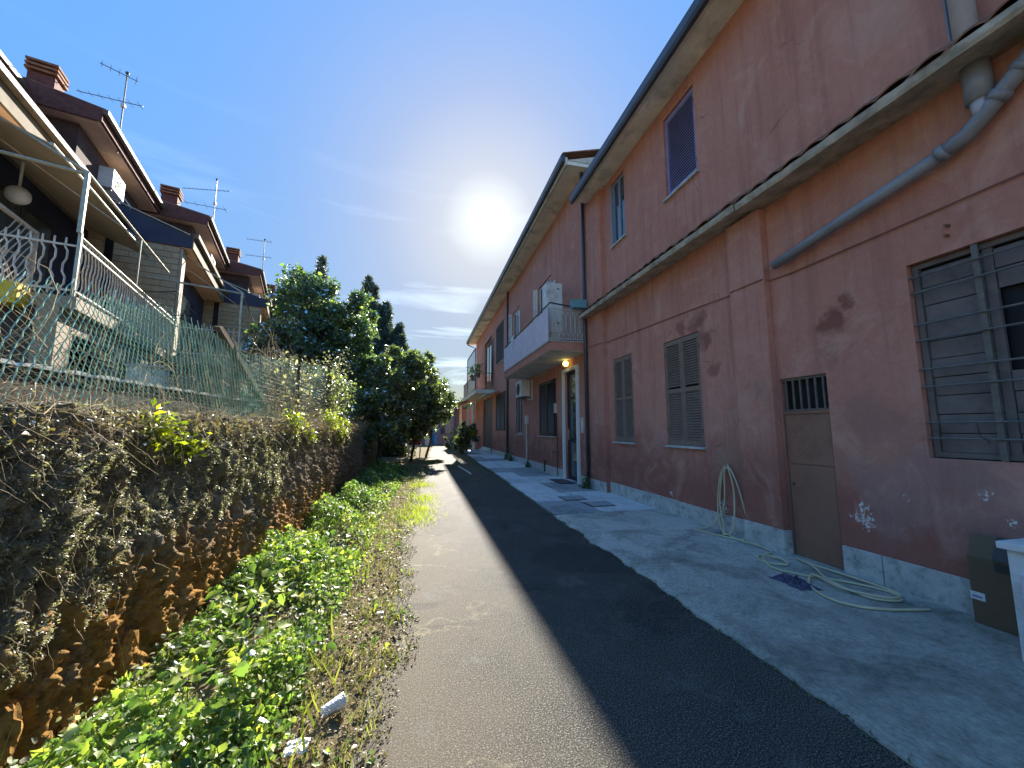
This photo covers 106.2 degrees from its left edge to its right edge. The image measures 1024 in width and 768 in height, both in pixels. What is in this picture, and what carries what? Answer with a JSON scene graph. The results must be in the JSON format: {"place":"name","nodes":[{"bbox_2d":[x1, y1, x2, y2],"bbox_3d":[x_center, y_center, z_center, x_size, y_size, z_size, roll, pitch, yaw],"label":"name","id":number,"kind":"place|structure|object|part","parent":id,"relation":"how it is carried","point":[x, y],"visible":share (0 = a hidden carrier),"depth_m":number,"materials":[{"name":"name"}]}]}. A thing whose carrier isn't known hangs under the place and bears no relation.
{"place":"outdoors","nodes":[
{"label":"outdoors","id":0,"kind":"place"},
{"bbox_2d":[0,358,251,415],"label":"garden kerb wall","id":1,"kind":"structure","parent":0,"point":[32,375],"depth_m":3.96,"materials":[{"name":"brown paint"}]},
{"bbox_2d":[125,363,170,386],"bbox_3d":[-6.596,0.407,6.910,0.510,1.460,0.560,4,-8,-29],"label":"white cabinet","id":2,"kind":"object","parent":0,"point":[147,376],"visible":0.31,"depth_m":6.78,"materials":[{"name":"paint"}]},
{"bbox_3d":[-6.392,0.440,7.020,0.014,1.300,0.420,4,-8,-29],"label":"door","id":3,"kind":"part","parent":2,"relation":"part of","materials":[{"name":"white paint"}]},
{"bbox_2d":[0,0,693,402],"label":"sky","id":4,"kind":"structure","parent":0,"point":[411,146],"materials":[{"name":"blue"}]},
{"bbox_2d":[370,437,377,461],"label":"garden ground","id":5,"kind":"structure","parent":0,"point":[374,450],"depth_m":18.43,"materials":[{"name":"soil"}]},
{"bbox_2d":[0,50,173,377],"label":"terraced house","id":6,"kind":"structure","parent":5,"relation":"on","point":[62,249],"depth_m":6.78,"materials":[{"name":"brown paint"}]},
{"bbox_2d":[0,280,29,307],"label":"plant","id":7,"kind":"object","parent":6,"relation":"hanging from","point":[12,297],"visible":0.67,"depth_m":5.17,"materials":[{"name":"plant"}]},
{"bbox_2d":[3,162,31,204],"bbox_3d":[-8.719,-3.626,6.821,0.315,0.910,0.307,2,-7,-13],"label":"globe lamp","id":8,"kind":"object","parent":6,"relation":"hanging from","point":[18,194],"visible":0.98,"depth_m":6.74,"materials":[{"name":"white glass"}]},
{"bbox_2d":[0,203,39,291],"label":"lattice screen","id":9,"kind":"object","parent":6,"relation":"on","point":[36,234],"visible":0.5,"depth_m":6.76,"materials":[{"name":"white metal"}]},
{"bbox_2d":[0,183,53,292],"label":"terrace door","id":10,"kind":"structure","parent":6,"relation":"in","point":[24,212],"depth_m":7.34,"materials":[{"name":"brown wood"}]},
{"bbox_2d":[0,117,149,258],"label":"beige awning","id":11,"kind":"object","parent":6,"relation":"attached to","point":[65,200],"visible":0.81,"depth_m":7.24,"materials":[{"name":"fabric"}]},
{"bbox_2d":[141,291,197,315],"bbox_3d":[-7.851,-1.837,8.887,0.585,0.145,1.922,4,-8,-29],"label":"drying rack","id":12,"kind":"object","parent":6,"relation":"attached to","point":[168,303],"visible":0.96,"depth_m":8.49,"materials":[{"name":"white metal"}]},
{"bbox_2d":[21,55,254,411],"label":"terraced house","id":13,"kind":"structure","parent":5,"relation":"on","point":[92,135],"depth_m":10.27,"materials":[{"name":"brick"}]},
{"bbox_2d":[76,61,142,152],"bbox_3d":[-11.832,-8.118,11.271,1.485,2.650,0.560,4,-8,-30],"label":"tv antenna","id":14,"kind":"object","parent":13,"relation":"on","point":[123,106],"visible":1,"depth_m":11.44,"materials":[{"name":"metal"}]},
{"bbox_2d":[97,165,124,201],"bbox_3d":[-12.192,-6.050,11.714,0.344,0.665,0.880,4,-8,-29],"label":"air conditioner","id":15,"kind":"object","parent":13,"relation":"attached to","point":[110,182],"visible":0.94,"depth_m":11.43,"materials":[{"name":"white paint"}]},
{"bbox_2d":[177,292,193,355],"bbox_3d":[-10.473,-1.682,12.238,0.040,2.310,2.200,4,-8,-29],"label":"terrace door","id":16,"kind":"structure","parent":13,"relation":"in","point":[189,306],"depth_m":12.40,"materials":[{"name":"brown wood"}]},
{"bbox_2d":[137,184,290,415],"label":"terraced house","id":17,"kind":"structure","parent":5,"relation":"on","point":[192,223],"depth_m":15.18,"materials":[{"name":"brick"}]},
{"bbox_2d":[185,178,230,219],"bbox_3d":[-13.210,-7.631,16.507,1.863,2.700,0.589,2,-7,-19],"label":"tv antenna","id":18,"kind":"object","parent":17,"relation":"on","point":[215,203],"visible":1,"depth_m":16.64,"materials":[{"name":"metal"}]},
{"bbox_2d":[216,246,268,380],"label":"terraced house","id":19,"kind":"structure","parent":5,"relation":"on","point":[249,278],"depth_m":20.34,"materials":[{"name":"brick"}]},
{"bbox_2d":[247,238,272,269],"bbox_3d":[-14.569,-7.029,22.073,1.299,2.800,0.400,2,-7,-15],"label":"tv antenna","id":20,"kind":"object","parent":19,"relation":"on","point":[263,258],"visible":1,"depth_m":22.16,"materials":[{"name":"metal"}]},
{"bbox_2d":[232,315,298,387],"bbox_3d":[-7.042,-0.203,10.896,1.579,3.856,1.317,5,-9,-38],"label":"bare shrub","id":21,"kind":"object","parent":5,"relation":"on","point":[290,320],"visible":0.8,"depth_m":11.09,"materials":[{"name":"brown plant"}]},
{"bbox_2d":[267,284,289,317],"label":"terraced house","id":22,"kind":"structure","parent":5,"relation":"on","point":[272,288],"depth_m":25.47,"materials":[{"name":"brick"}]},
{"bbox_2d":[292,255,328,312],"bbox_3d":[-11.780,-1.886,21.601,3.106,12.072,4.221,-2,-7,18],"label":"cypress tree","id":23,"kind":"object","parent":5,"relation":"on","point":[322,263],"visible":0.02,"depth_m":22.82,"materials":[{"name":"green plant"}]},
{"bbox_2d":[245,263,381,406],"bbox_3d":[-7.201,-1.084,14.281,3.989,6.457,4.314,-5,-9,39],"label":"evergreen tree","id":24,"kind":"object","parent":5,"relation":"on","point":[326,324],"visible":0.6,"depth_m":13.78,"materials":[{"name":"green plant"}]},
{"bbox_2d":[346,274,392,456],"bbox_3d":[-7.840,-1.046,21.285,3.278,10.300,3.149,2,-7,-13],"label":"cypress tree","id":25,"kind":"object","parent":5,"relation":"on","point":[370,286],"visible":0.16,"depth_m":21.04,"materials":[{"name":"green plant"}]},
{"bbox_2d":[407,438,420,457],"bbox_3d":[-5.008,3.120,19.746,0.690,1.302,0.780,2,-7,-13],"label":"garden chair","id":26,"kind":"object","parent":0,"point":[417,443],"visible":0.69,"depth_m":19.43,"materials":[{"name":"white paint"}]},
{"bbox_2d":[410,444,476,448],"bbox_3d":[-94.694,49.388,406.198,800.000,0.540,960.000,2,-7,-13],"label":"ground","id":27,"kind":"structure","parent":0,"point":[423,446],"depth_m":31.69,"materials":[{"name":"soil"}]},
{"bbox_2d":[0,401,372,767],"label":"retaining wall","id":28,"kind":"structure","parent":27,"relation":"on","point":[63,683],"depth_m":2.10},
{"bbox_2d":[133,397,192,458],"bbox_3d":[-2.258,0.289,2.483,0.341,0.406,0.435,2,-7,-13],"label":"yellow weed","id":29,"kind":"object","parent":28,"relation":"on","point":[162,432],"visible":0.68,"depth_m":2.46,"materials":[{"name":"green plant"}]},
{"bbox_2d":[0,271,331,422],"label":"net fence","id":30,"kind":"object","parent":28,"relation":"attached to","point":[228,344],"visible":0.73,"depth_m":2.76,"materials":[{"name":"green plastic"}]},
{"bbox_2d":[0,249,342,424],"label":"net vines","id":31,"kind":"object","parent":30,"relation":"attached to","point":[144,380],"visible":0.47,"depth_m":2.70,"materials":[{"name":"plant"}]},
{"bbox_2d":[0,319,374,491],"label":"dry vines","id":32,"kind":"object","parent":30,"relation":"attached to","point":[147,423],"visible":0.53,"depth_m":2.28,"materials":[{"name":"plant"}]},
{"bbox_2d":[0,368,365,690],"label":"creeper","id":33,"kind":"object","parent":28,"relation":"on","point":[75,540],"depth_m":2.01,"materials":[{"name":"green plant"}]},
{"bbox_2d":[0,388,366,459],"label":"dry leaves","id":34,"kind":"object","parent":28,"relation":"on","point":[115,413],"visible":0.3,"depth_m":2.33,"materials":[{"name":"brown plant"}]},
{"bbox_2d":[158,426,215,466],"bbox_3d":[-2.347,0.457,2.784,0.324,0.307,0.461,5,-8,-34],"label":"yellow weed","id":35,"kind":"object","parent":28,"relation":"attached to","point":[191,444],"visible":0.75,"depth_m":2.79,"materials":[{"name":"green plant"}]},
{"bbox_2d":[198,323,352,429],"bbox_3d":[-3.921,-0.057,7.349,1.266,2.577,6.120,2,-7,-13],"label":"dead creeper","id":36,"kind":"object","parent":28,"relation":"on","point":[297,382],"depth_m":6.16,"materials":[{"name":"plant"}]},
{"bbox_2d":[276,406,309,433],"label":"yellow weed","id":37,"kind":"object","parent":28,"relation":"on","point":[295,416],"visible":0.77,"depth_m":5.04,"materials":[{"name":"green plant"}]},
{"bbox_2d":[300,427,319,443],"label":"yellow weed","id":38,"kind":"object","parent":28,"relation":"attached to","point":[311,437],"visible":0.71,"depth_m":5.77,"materials":[{"name":"green plant"}]},
{"bbox_2d":[318,406,347,432],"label":"yellow weed","id":39,"kind":"object","parent":28,"relation":"on","point":[331,417],"visible":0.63,"depth_m":7.24,"materials":[{"name":"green plant"}]},
{"bbox_2d":[335,421,351,439],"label":"yellow weed","id":40,"kind":"object","parent":28,"relation":"attached to","point":[339,434],"visible":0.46,"depth_m":8.09,"materials":[{"name":"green plant"}]},
{"bbox_2d":[341,416,352,432],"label":"yellow weed","id":41,"kind":"object","parent":28,"relation":"on","point":[346,422],"visible":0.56,"depth_m":8.71,"materials":[{"name":"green plant"}]},
{"bbox_2d":[37,449,430,767],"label":"verge","id":42,"kind":"structure","parent":27,"relation":"on","point":[205,688],"depth_m":2.52,"materials":[{"name":"soil"}]},
{"bbox_2d":[0,458,407,767],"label":"wall foot weeds","id":43,"kind":"object","parent":42,"relation":"on","point":[127,705],"depth_m":1.97,"materials":[{"name":"green plant"}]},
{"bbox_2d":[149,517,356,745],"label":"mallow leaves","id":44,"kind":"object","parent":42,"relation":"on","point":[239,670],"visible":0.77,"depth_m":2.29,"materials":[{"name":"green plant"}]},
{"bbox_2d":[282,737,310,756],"bbox_3d":[-0.966,1.624,1.728,0.096,0.016,0.088,2,-7,-13],"label":"crushed wrapper","id":45,"kind":"object","parent":42,"relation":"on","point":[289,748],"visible":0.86,"depth_m":1.72,"materials":[{"name":"white plastic"}]},
{"bbox_2d":[195,486,400,767],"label":"tall grass","id":46,"kind":"structure","parent":42,"relation":"on","point":[269,761],"depth_m":2.22,"materials":[{"name":"green plant"}]},
{"bbox_2d":[197,467,429,767],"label":"dead leaf litter","id":47,"kind":"object","parent":42,"relation":"on","point":[343,725],"visible":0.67,"depth_m":2.44,"materials":[{"name":"brown plant"}]},
{"bbox_2d":[214,470,424,767],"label":"weeds","id":48,"kind":"object","parent":42,"relation":"on","point":[327,750],"visible":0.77,"depth_m":3.14,"materials":[{"name":"green plant"}]},
{"bbox_2d":[320,692,345,717],"bbox_3d":[-0.920,1.651,1.972,0.076,0.074,0.110,-6,-9,43],"label":"plastic cup","id":49,"kind":"object","parent":42,"relation":"on","point":[337,703],"visible":0.99,"depth_m":1.96,"materials":[{"name":"white plastic"}]},
{"bbox_2d":[249,465,425,767],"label":"grass tufts","id":50,"kind":"object","parent":42,"relation":"on","point":[374,645],"visible":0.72,"depth_m":2.40,"materials":[{"name":"green plant"}]},
{"bbox_2d":[388,460,446,528],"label":"bright grass","id":51,"kind":"structure","parent":42,"relation":"on","point":[419,509],"depth_m":6.90,"materials":[{"name":"yellow plant"}]},
{"bbox_2d":[313,401,375,455],"bbox_3d":[-5.313,1.576,11.232,1.886,2.602,2.849,-1,-7,6],"label":"hedge","id":52,"kind":"object","parent":27,"relation":"on","point":[368,436],"visible":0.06,"depth_m":11.86,"materials":[{"name":"green plant"}]},
{"bbox_2d":[342,343,431,464],"bbox_3d":[-4.595,0.730,14.321,2.343,5.009,5.224,-1,-7,9],"label":"broadleaf shrub","id":53,"kind":"object","parent":27,"relation":"on","point":[379,389],"visible":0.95,"depth_m":13.65,"materials":[{"name":"green plant"}]},
{"bbox_2d":[376,300,417,456],"bbox_3d":[-6.930,-0.358,21.770,3.220,9.113,3.266,3,-8,-28],"label":"cypress tree","id":54,"kind":"object","parent":27,"relation":"on","point":[401,340],"visible":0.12,"depth_m":21.34,"materials":[{"name":"green plant"}]},
{"bbox_2d":[389,321,407,455],"bbox_3d":[-6.782,0.262,22.195,2.776,8.015,2.037,-5,-9,39],"label":"cypress tree","id":55,"kind":"object","parent":27,"relation":"on","point":[399,327],"visible":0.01,"depth_m":22.45,"materials":[{"name":"green plant"}]},
{"bbox_2d":[382,349,457,460],"bbox_3d":[-4.261,1.027,17.768,2.730,5.220,3.364,-4,-8,28],"label":"broadleaf shrub","id":56,"kind":"object","parent":27,"relation":"on","point":[418,430],"visible":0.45,"depth_m":17.61,"materials":[{"name":"green plant"}]},
{"bbox_2d":[425,433,429,444],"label":"gate pillar","id":57,"kind":"structure","parent":27,"relation":"on","point":[427,441],"depth_m":34.62,"materials":[{"name":"beige paint"}]},
{"bbox_2d":[424,377,456,455],"bbox_3d":[-4.477,1.831,21.298,2.338,4.460,2.846,0,-7,3],"label":"broadleaf shrub","id":58,"kind":"object","parent":27,"relation":"on","point":[445,416],"visible":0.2,"depth_m":21.16,"materials":[{"name":"green plant"}]},
{"bbox_2d":[421,407,459,443],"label":"end house","id":59,"kind":"structure","parent":27,"relation":"on","point":[443,430],"depth_m":38.13,"materials":[{"name":"pink paint"}]},
{"bbox_2d":[441,423,450,433],"bbox_3d":[-6.543,4.428,38.220,1.000,1.000,0.060,2,-7,-13],"label":"window","id":60,"kind":"structure","parent":59,"relation":"in","point":[446,428],"depth_m":38.18,"materials":[{"name":"grey glass"}]},
{"bbox_2d":[444,427,460,449],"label":"green bush","id":61,"kind":"object","parent":27,"relation":"on","point":[448,443],"visible":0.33,"depth_m":27.07,"materials":[{"name":"green plant"}]},
{"bbox_2d":[457,397,475,408],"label":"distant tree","id":62,"kind":"object","parent":27,"relation":"on","point":[463,406],"visible":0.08,"depth_m":41.29,"materials":[{"name":"green plant"}]},
{"bbox_2d":[350,444,913,767],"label":"road","id":63,"kind":"structure","parent":0,"point":[545,639],"depth_m":2.31,"materials":[{"name":"grey asphalt"}]},
{"bbox_2d":[431,432,437,444],"bbox_3d":[-7.338,5.117,36.238,0.700,1.170,0.700,2,-7,-13],"label":"blue bin","id":64,"kind":"object","parent":63,"relation":"on","point":[434,438],"visible":0.75,"depth_m":36.06,"materials":[{"name":"paint"}]},
{"bbox_2d":[452,401,475,449],"bbox_3d":[-3.389,3.039,30.018,2.200,3.850,6.690,2,-7,-13],"label":"porch","id":65,"kind":"object","parent":63,"relation":"on","point":[468,415],"visible":0.36,"depth_m":31.40,"materials":[{"name":"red paint"}]},
{"bbox_2d":[480,464,910,766],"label":"edge moss","id":66,"kind":"object","parent":63,"relation":"on","point":[847,715],"visible":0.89,"depth_m":2.53,"materials":[{"name":"green plant"}]},
{"bbox_2d":[464,449,1023,767],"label":"pavement","id":67,"kind":"structure","parent":0,"point":[939,686],"depth_m":2.68,"materials":[{"name":"concrete"}]},
{"bbox_2d":[452,420,479,452],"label":"potted bush","id":68,"kind":"object","parent":67,"relation":"on","point":[462,440],"visible":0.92,"depth_m":22.86,"materials":[{"name":"green plant"}]},
{"bbox_2d":[464,428,477,452],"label":"green bush","id":69,"kind":"object","parent":67,"relation":"on","point":[472,432],"visible":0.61,"depth_m":22.67,"materials":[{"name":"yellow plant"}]},
{"bbox_2d":[506,452,512,460],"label":"wall foot weed","id":70,"kind":"object","parent":67,"relation":"on","point":[510,458],"depth_m":17.11,"materials":[{"name":"green plant"}]},
{"bbox_2d":[525,459,530,466],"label":"wall foot weed","id":71,"kind":"object","parent":67,"relation":"on","point":[527,463],"depth_m":14.39,"materials":[{"name":"green plant"}]},
{"bbox_2d":[463,149,598,487],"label":"red house","id":72,"kind":"structure","parent":67,"relation":"on","point":[545,426],"depth_m":12.90,"materials":[{"name":"paint"}]},
{"bbox_2d":[466,365,478,380],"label":"potted plant","id":73,"kind":"object","parent":72,"relation":"on","point":[471,372],"visible":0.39,"depth_m":24.40,"materials":[{"name":"green plant"}]},
{"bbox_2d":[472,363,482,376],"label":"potted plant","id":74,"kind":"object","parent":72,"relation":"on","point":[479,370],"visible":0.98,"depth_m":22.74,"materials":[{"name":"green plant"}]},
{"bbox_2d":[484,398,491,447],"bbox_3d":[-1.489,2.493,24.629,0.060,3.080,3.460,2,-7,-13],"label":"door","id":75,"kind":"structure","parent":72,"relation":"in","point":[487,403],"depth_m":24.70,"materials":[{"name":"brown wood"}]},
{"bbox_2d":[486,343,490,387],"bbox_3d":[-1.484,-1.123,25.002,0.054,2.910,2.300,2,-7,-13],"label":"window","id":76,"kind":"structure","parent":72,"relation":"in","point":[488,350],"depth_m":25.14,"materials":[{"name":"white glass"}]},
{"bbox_2d":[479,390,498,397],"bbox_3d":[-1.382,0.607,22.239,0.760,0.270,2.600,2,-7,-13],"label":"awning","id":77,"kind":"object","parent":72,"relation":"attached to","point":[487,394],"visible":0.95,"depth_m":21.77,"materials":[{"name":"white paint"}]},
{"bbox_2d":[510,335,513,351],"bbox_3d":[0.003,-1.412,13.730,0.020,0.600,0.450,2,-7,-13],"label":"hanging cloth","id":78,"kind":"object","parent":72,"relation":"hanging from","point":[512,340],"visible":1,"depth_m":13.65,"materials":[{"name":"white fabric"}]},
{"bbox_2d":[514,307,519,339],"bbox_3d":[0.252,-2.259,17.582,0.054,2.280,1.340,2,-7,-13],"label":"window","id":79,"kind":"structure","parent":72,"relation":"in","point":[517,314],"depth_m":17.76,"materials":[{"name":"grey glass"}]},
{"bbox_2d":[517,399,521,433],"bbox_3d":[0.378,1.114,16.637,0.054,2.080,1.040,2,-7,-13],"label":"window","id":80,"kind":"structure","parent":72,"relation":"in","point":[519,399],"depth_m":16.82,"materials":[{"name":"white paint"}]},
{"bbox_2d":[516,380,529,398],"bbox_3d":[0.425,0.238,15.408,0.359,0.692,0.920,2,-7,-13],"label":"air conditioner","id":81,"kind":"object","parent":72,"relation":"attached to","point":[522,389],"visible":1,"depth_m":15.00,"materials":[{"name":"white paint"}]},
{"bbox_2d":[504,308,548,370],"bbox_3d":[0.312,-1.237,12.464,0.028,0.878,5.500,2,-7,-13],"label":"balcony screen","id":82,"kind":"object","parent":72,"relation":"attached to","point":[532,336],"visible":0.97,"depth_m":11.61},
{"bbox_2d":[540,277,550,344],"bbox_3d":[1.204,-2.341,13.447,0.054,2.480,1.390,2,-7,-13],"label":"window","id":83,"kind":"structure","parent":72,"relation":"in","point":[549,280],"depth_m":14.07,"materials":[{"name":"white paint"}]},
{"bbox_2d":[542,280,562,342],"bbox_3d":[1.162,-1.914,11.031,0.540,1.917,1.671,-1,-7,6],"label":"boiler","id":84,"kind":"object","parent":72,"relation":"on","point":[551,292],"visible":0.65,"depth_m":10.29,"materials":[{"name":"white paint"}]},
{"bbox_2d":[563,361,569,366],"bbox_3d":[1.546,-0.577,10.969,0.203,0.170,0.163,2,-7,-13],"label":"wall lamp","id":85,"kind":"object","parent":72,"relation":"attached to","point":[566,363],"visible":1,"depth_m":10.91,"materials":[{"name":"beige paint"}]},
{"bbox_2d":[567,371,576,480],"bbox_3d":[1.733,1.147,10.738,0.093,3.040,0.940,2,-7,-13],"label":"entrance door","id":86,"kind":"structure","parent":72,"relation":"in","point":[571,392],"depth_m":10.92,"materials":[{"name":"grey wood"}]},
{"bbox_2d":[549,479,573,483],"bbox_3d":[1.351,2.630,10.403,0.430,0.015,0.880,2,-7,-13],"label":"doormat","id":87,"kind":"object","parent":67,"relation":"on","point":[562,481],"visible":1,"depth_m":10.29,"materials":[{"name":"fabric"}]},
{"bbox_2d":[558,495,587,500],"bbox_3d":[1.247,2.345,7.922,0.480,0.012,0.480,2,-7,-13],"label":"inspection cover","id":88,"kind":"object","parent":67,"relation":"on","point":[569,498],"visible":1,"depth_m":7.84,"materials":[{"name":"grey metal"}]},
{"bbox_2d":[579,473,590,488],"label":"wall foot weed","id":89,"kind":"object","parent":67,"relation":"on","point":[585,484],"depth_m":9.21,"materials":[{"name":"green plant"}]},
{"bbox_2d":[583,501,616,506],"bbox_3d":[1.648,2.272,7.300,0.480,0.012,0.480,2,-7,-13],"label":"inspection cover","id":90,"kind":"object","parent":67,"relation":"on","point":[597,503],"visible":1,"depth_m":7.29,"materials":[{"name":"grey concrete"}]},
{"bbox_2d":[569,0,1023,615],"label":"red house","id":91,"kind":"structure","parent":67,"relation":"on","point":[803,312],"depth_m":4.11,"materials":[{"name":"paint"}]},
{"bbox_2d":[570,299,586,309],"bbox_3d":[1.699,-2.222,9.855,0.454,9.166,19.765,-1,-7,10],"label":"planter box","id":92,"kind":"object","parent":91,"relation":"attached to","point":[578,304],"visible":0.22,"depth_m":9.78,"materials":[{"name":"teal plastic"}]},
{"bbox_2d":[613,174,625,241],"bbox_3d":[2.449,-3.929,8.663,0.054,1.500,0.570,2,-7,-13],"label":"window","id":93,"kind":"structure","parent":91,"relation":"in","point":[618,188],"depth_m":8.70,"materials":[{"name":"grey glass"}]},
{"bbox_2d":[783,409,843,569],"bbox_3d":[3.285,1.105,4.207,0.057,1.625,0.548,2,-7,-13],"label":"door","id":94,"kind":"structure","parent":91,"relation":"in","point":[815,517],"depth_m":4.19,"materials":[{"name":"brown metal"}]},
{"bbox_2d":[908,230,1023,461],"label":"barred window","id":95,"kind":"structure","parent":91,"relation":"in","point":[970,301],"depth_m":3.01,"materials":[{"name":"grey metal"}]},
{"bbox_2d":[770,572,822,589],"bbox_3d":[2.615,1.795,3.565,0.241,0.085,0.380,2,-7,-13],"label":"rag","id":96,"kind":"object","parent":67,"relation":"on","point":[795,581],"visible":0.99,"depth_m":3.51,"materials":[{"name":"blue fabric"}]},
{"bbox_2d":[693,464,930,610],"bbox_3d":[2.938,1.464,4.306,0.670,0.944,2.553,0,-7,-1],"label":"garden hose","id":97,"kind":"object","parent":67,"relation":"on","point":[898,595],"visible":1,"depth_m":3.69,"materials":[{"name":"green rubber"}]},
{"bbox_2d":[966,533,1018,635],"bbox_3d":[3.509,1.419,2.708,0.115,0.632,0.379,2,-7,-13],"label":"cardboard box","id":98,"kind":"object","parent":67,"relation":"on","point":[991,593],"visible":0.88,"depth_m":2.77,"materials":[{"name":"brown cardboard"}]},
{"bbox_2d":[995,538,1023,661],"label":"white appliance","id":99,"kind":"object","parent":67,"relation":"on","point":[1014,548],"visible":1,"depth_m":2.37,"materials":[{"name":"paint"}]},
{"bbox_2d":[1020,575,1023,601],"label":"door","id":100,"kind":"structure","parent":99,"relation":"in","point":[1021,577],"depth_m":2.34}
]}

